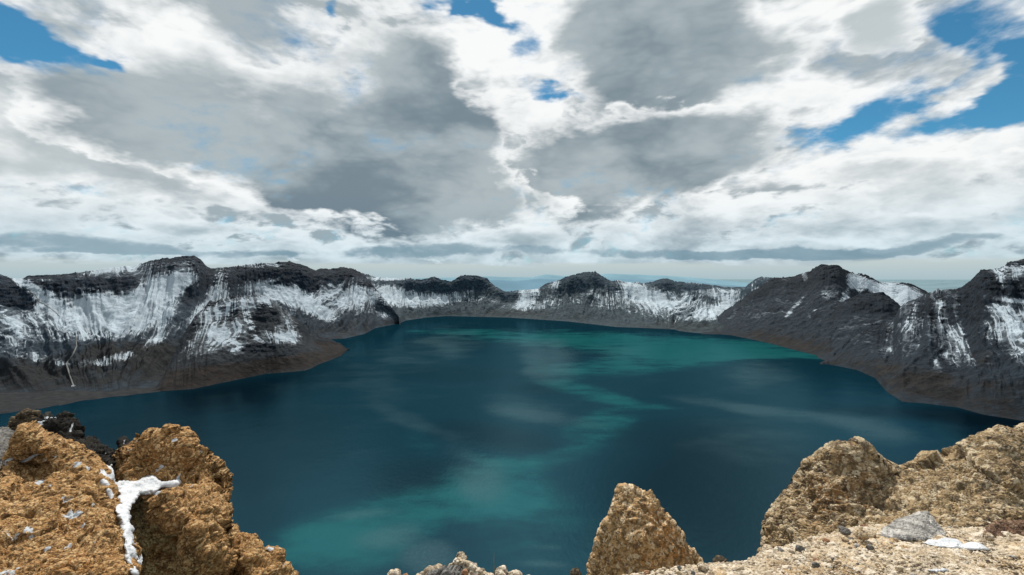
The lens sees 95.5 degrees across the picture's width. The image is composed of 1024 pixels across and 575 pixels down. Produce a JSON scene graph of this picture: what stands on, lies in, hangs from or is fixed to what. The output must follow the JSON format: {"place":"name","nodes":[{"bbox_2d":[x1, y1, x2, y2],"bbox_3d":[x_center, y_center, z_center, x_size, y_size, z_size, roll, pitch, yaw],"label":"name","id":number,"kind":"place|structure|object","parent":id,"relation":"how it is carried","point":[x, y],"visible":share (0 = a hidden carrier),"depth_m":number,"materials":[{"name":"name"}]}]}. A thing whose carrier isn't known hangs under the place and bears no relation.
{"place":"outdoors","nodes":[
{"label":"outdoors","id":0,"kind":"place"},
{"bbox_2d":[0,427,14,467],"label":"rock","id":1,"kind":"object","parent":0,"point":[6,433],"visible":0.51,"depth_m":6.94,"materials":[{"name":"grey stone"}]},
{"bbox_2d":[6,408,41,430],"bbox_3d":[-7.969,2.304,7.515,1.991,0.609,0.513,1,1,40],"label":"rock","id":2,"kind":"object","parent":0,"point":[25,415],"visible":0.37,"depth_m":7.53,"materials":[{"name":"stone"}]},
{"bbox_2d":[32,411,85,440],"bbox_3d":[-6.955,2.177,7.079,1.974,0.537,0.568,1,1,38],"label":"rock","id":3,"kind":"object","parent":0,"point":[66,425],"visible":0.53,"depth_m":6.86,"materials":[{"name":"black stone"}]},
{"bbox_2d":[0,420,141,574],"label":"rock outcrop","id":4,"kind":"object","parent":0,"point":[58,514],"visible":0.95,"depth_m":4.30,"materials":[{"name":"brown stone"}]},
{"bbox_2d":[0,387,159,413],"bbox_3d":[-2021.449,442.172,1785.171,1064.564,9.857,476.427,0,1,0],"label":"beach","id":5,"kind":"structure","parent":0,"point":[10,402],"depth_m":1866.92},
{"bbox_2d":[74,436,115,469],"bbox_3d":[-5.899,2.322,6.557,0.506,0.510,2.118,-1,1,-39],"label":"rock","id":6,"kind":"object","parent":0,"point":[105,453],"visible":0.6,"depth_m":6.37,"materials":[{"name":"grey stone"}]},
{"bbox_2d":[116,436,130,447],"bbox_3d":[-5.947,2.401,7.121,0.196,0.215,0.919,-1,1,-40],"label":"rock","id":7,"kind":"object","parent":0,"point":[121,441],"visible":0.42,"depth_m":7.02,"materials":[{"name":"grey stone"}]},
{"bbox_2d":[112,423,237,574],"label":"boulder","id":8,"kind":"object","parent":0,"point":[185,527],"visible":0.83,"depth_m":5.50,"materials":[{"name":"brown stone"}]},
{"bbox_2d":[99,464,180,574],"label":"snow","id":9,"kind":"structure","parent":8,"relation":"on","point":[131,492],"depth_m":5.21,"materials":[{"name":"white snow"}]},
{"bbox_2d":[0,255,400,392],"bbox_3d":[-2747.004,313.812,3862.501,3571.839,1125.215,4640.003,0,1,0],"label":"mountain","id":10,"kind":"structure","parent":0,"point":[126,326],"depth_m":2858.36,"materials":[{"name":"white snow"}]},
{"bbox_2d":[27,289,58,315],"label":"path","id":11,"kind":"structure","parent":10,"relation":"on","point":[41,302],"depth_m":2774.22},
{"bbox_2d":[66,336,76,384],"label":"path","id":12,"kind":"structure","parent":10,"relation":"on","point":[69,359],"depth_m":2171.44,"materials":[{"name":"grey"}]},
{"bbox_2d":[154,294,349,390],"bbox_3d":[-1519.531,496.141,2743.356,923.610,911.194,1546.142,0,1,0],"label":"promontory","id":13,"kind":"structure","parent":10,"relation":"attached to","point":[233,337],"depth_m":2465.72,"materials":[{"name":"grey stone"}]},
{"bbox_2d":[231,523,298,574],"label":"rock","id":14,"kind":"object","parent":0,"point":[254,555],"visible":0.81,"depth_m":5.88,"materials":[{"name":"brown stone"}]},
{"bbox_2d":[461,568,468,574],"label":"stone","id":15,"kind":"object","parent":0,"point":[465,571],"visible":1,"depth_m":2.80,"materials":[{"name":"brown stone"}]},
{"bbox_2d":[0,316,1023,574],"bbox_3d":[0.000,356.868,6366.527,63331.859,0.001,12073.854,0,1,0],"label":"lake","id":16,"kind":"structure","parent":0,"point":[486,444],"depth_m":1448.96,"materials":[{"name":"liquid"}]},
{"bbox_2d":[0,0,1023,279],"label":"sky","id":17,"kind":"structure","parent":0,"point":[707,139],"materials":[{"name":"white"}]},
{"bbox_2d":[355,271,780,332],"bbox_3d":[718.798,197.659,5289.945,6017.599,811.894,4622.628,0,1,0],"label":"mountain","id":18,"kind":"structure","parent":0,"point":[594,297],"depth_m":5726.91,"materials":[{"name":"white snow"}]},
{"bbox_2d":[412,274,748,285],"bbox_3d":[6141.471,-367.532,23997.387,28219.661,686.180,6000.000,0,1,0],"label":"distant hills","id":19,"kind":"structure","parent":0,"point":[656,277],"depth_m":23262.92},
{"bbox_2d":[489,278,745,291],"bbox_3d":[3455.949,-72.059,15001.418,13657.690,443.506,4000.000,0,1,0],"label":"distant hills","id":20,"kind":"structure","parent":0,"point":[510,285],"depth_m":14452.99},
{"bbox_2d":[702,264,927,354],"bbox_3d":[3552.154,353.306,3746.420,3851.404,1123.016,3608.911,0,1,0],"label":"mountain","id":21,"kind":"structure","parent":0,"point":[794,312],"depth_m":4011.05,"materials":[{"name":"grey stone"}]},
{"bbox_2d":[622,522,1023,574],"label":"ground","id":22,"kind":"structure","parent":0,"point":[912,550],"depth_m":3.20,"materials":[{"name":"beige gravel"}]},
{"bbox_2d":[387,568,400,574],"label":"stone","id":23,"kind":"object","parent":22,"relation":"on","point":[396,571],"visible":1,"depth_m":2.95,"materials":[{"name":"beige stone"}]},
{"bbox_2d":[417,563,442,574],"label":"stone","id":24,"kind":"object","parent":22,"relation":"on","point":[426,570],"visible":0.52,"depth_m":2.96,"materials":[{"name":"beige stone"}]},
{"bbox_2d":[428,565,462,574],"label":"stone","id":25,"kind":"object","parent":22,"relation":"on","point":[451,570],"visible":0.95,"depth_m":2.86,"materials":[{"name":"grey stone"}]},
{"bbox_2d":[448,551,493,574],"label":"stone","id":26,"kind":"object","parent":22,"relation":"on","point":[460,559],"visible":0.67,"depth_m":3.03,"materials":[{"name":"beige stone"}]},
{"bbox_2d":[495,565,507,574],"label":"stone","id":27,"kind":"object","parent":22,"relation":"on","point":[501,570],"visible":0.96,"depth_m":2.96,"materials":[{"name":"beige stone"}]},
{"bbox_2d":[508,570,522,574],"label":"stone","id":28,"kind":"object","parent":22,"relation":"on","point":[515,572],"visible":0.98,"depth_m":2.93,"materials":[{"name":"beige stone"}]},
{"bbox_2d":[570,568,580,574],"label":"stone","id":29,"kind":"object","parent":22,"relation":"on","point":[574,571],"visible":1,"depth_m":3.63,"materials":[{"name":"brown stone"}]},
{"bbox_2d":[586,483,702,574],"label":"rock","id":30,"kind":"object","parent":22,"relation":"on","point":[639,530],"visible":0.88,"depth_m":4.65,"materials":[{"name":"brown stone"}]},
{"bbox_2d":[697,562,708,571],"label":"stone","id":31,"kind":"object","parent":22,"relation":"on","point":[702,566],"visible":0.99,"depth_m":2.98,"materials":[{"name":"beige stone"}]},
{"bbox_2d":[712,555,727,562],"bbox_3d":[1.408,1.855,3.140,0.100,0.061,0.098,0,1,-12],"label":"stone","id":32,"kind":"object","parent":22,"relation":"on","point":[718,558],"visible":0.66,"depth_m":3.13,"materials":[{"name":"stone"}]},
{"bbox_2d":[734,565,743,569],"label":"stone","id":33,"kind":"object","parent":22,"relation":"on","point":[739,567],"visible":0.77,"depth_m":2.98,"materials":[{"name":"beige stone"}]},
{"bbox_2d":[747,557,754,563],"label":"stone","id":34,"kind":"object","parent":22,"relation":"on","point":[750,560],"visible":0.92,"depth_m":3.10,"materials":[{"name":"beige stone"}]},
{"bbox_2d":[761,544,772,551],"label":"stone","id":35,"kind":"object","parent":22,"relation":"on","point":[766,547],"visible":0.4,"depth_m":3.38,"materials":[{"name":"beige stone"}]},
{"bbox_2d":[795,545,804,551],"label":"stone","id":36,"kind":"object","parent":22,"relation":"on","point":[799,548],"visible":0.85,"depth_m":3.31,"materials":[{"name":"grey stone"}]},
{"bbox_2d":[811,562,819,567],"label":"stone","id":37,"kind":"object","parent":22,"relation":"on","point":[814,564],"visible":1,"depth_m":3.06,"materials":[{"name":"grey stone"}]},
{"bbox_2d":[838,525,850,535],"bbox_3d":[2.566,1.876,3.584,0.076,0.057,0.090,0,1,3],"label":"stone","id":38,"kind":"object","parent":22,"relation":"on","point":[845,531],"visible":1,"depth_m":3.56,"materials":[{"name":"grey stone"}]},
{"bbox_2d":[841,535,848,541],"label":"stone","id":39,"kind":"object","parent":22,"relation":"on","point":[844,538],"visible":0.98,"depth_m":3.51,"materials":[{"name":"beige stone"}]},
{"bbox_2d":[853,529,869,540],"bbox_3d":[2.624,1.853,3.494,0.103,0.081,0.077,0,1,19],"label":"stone","id":40,"kind":"object","parent":22,"relation":"on","point":[861,534],"visible":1,"depth_m":3.47,"materials":[{"name":"beige stone"}]},
{"bbox_2d":[865,543,873,549],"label":"stone","id":41,"kind":"object","parent":22,"relation":"on","point":[869,546],"visible":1,"depth_m":3.35,"materials":[{"name":"grey stone"}]},
{"bbox_2d":[866,529,875,536],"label":"stone","id":42,"kind":"object","parent":22,"relation":"on","point":[871,533],"visible":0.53,"depth_m":3.58,"materials":[{"name":"beige stone"}]},
{"bbox_2d":[757,422,1023,553],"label":"rock outcrop","id":43,"kind":"object","parent":22,"relation":"on","point":[976,480],"visible":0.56,"depth_m":4.51,"materials":[{"name":"beige stone"}]},
{"bbox_2d":[895,566,903,571],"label":"stone","id":44,"kind":"object","parent":22,"relation":"on","point":[899,568],"visible":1,"depth_m":2.98,"materials":[{"name":"beige stone"}]},
{"bbox_2d":[880,511,945,540],"bbox_3d":[3.233,1.972,3.732,0.855,0.181,0.339,-1,1,-33],"label":"rock","id":45,"kind":"object","parent":22,"relation":"on","point":[921,525],"depth_m":3.70,"materials":[{"name":"grey stone"}]},
{"bbox_2d":[928,568,947,573],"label":"snow","id":46,"kind":"structure","parent":22,"relation":"on","point":[936,570],"depth_m":2.98,"materials":[{"name":"white snow"}]},
{"bbox_2d":[923,538,989,550],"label":"snow","id":47,"kind":"structure","parent":22,"relation":"on","point":[949,542],"depth_m":3.41,"materials":[{"name":"white snow"}]},
{"bbox_2d":[984,533,994,540],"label":"stone","id":48,"kind":"object","parent":22,"relation":"on","point":[989,536],"visible":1,"depth_m":3.47,"materials":[{"name":"beige stone"}]},
{"bbox_2d":[982,519,1023,537],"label":"rock","id":49,"kind":"object","parent":22,"relation":"on","point":[995,528],"visible":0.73,"depth_m":3.68,"materials":[{"name":"brown stone"}]},
{"bbox_2d":[1002,560,1013,566],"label":"stone","id":50,"kind":"object","parent":22,"relation":"on","point":[1007,563],"visible":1,"depth_m":3.06,"materials":[{"name":"beige stone"}]},
{"bbox_2d":[716,279,970,292],"bbox_3d":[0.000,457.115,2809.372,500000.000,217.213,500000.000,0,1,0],"label":"ground","id":51,"kind":"structure","parent":0,"point":[928,286],"depth_m":50272.04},
{"bbox_2d":[817,292,900,359],"bbox_3d":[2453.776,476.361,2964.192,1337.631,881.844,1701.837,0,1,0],"label":"mountain","id":52,"kind":"structure","parent":0,"point":[854,315],"depth_m":3104.35,"materials":[{"name":"grey stone"}]},
{"bbox_2d":[820,259,1023,420],"bbox_3d":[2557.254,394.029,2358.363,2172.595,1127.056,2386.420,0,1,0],"label":"mountain","id":53,"kind":"structure","parent":0,"point":[962,347],"depth_m":2151.78,"materials":[{"name":"grey stone"}]}
]}

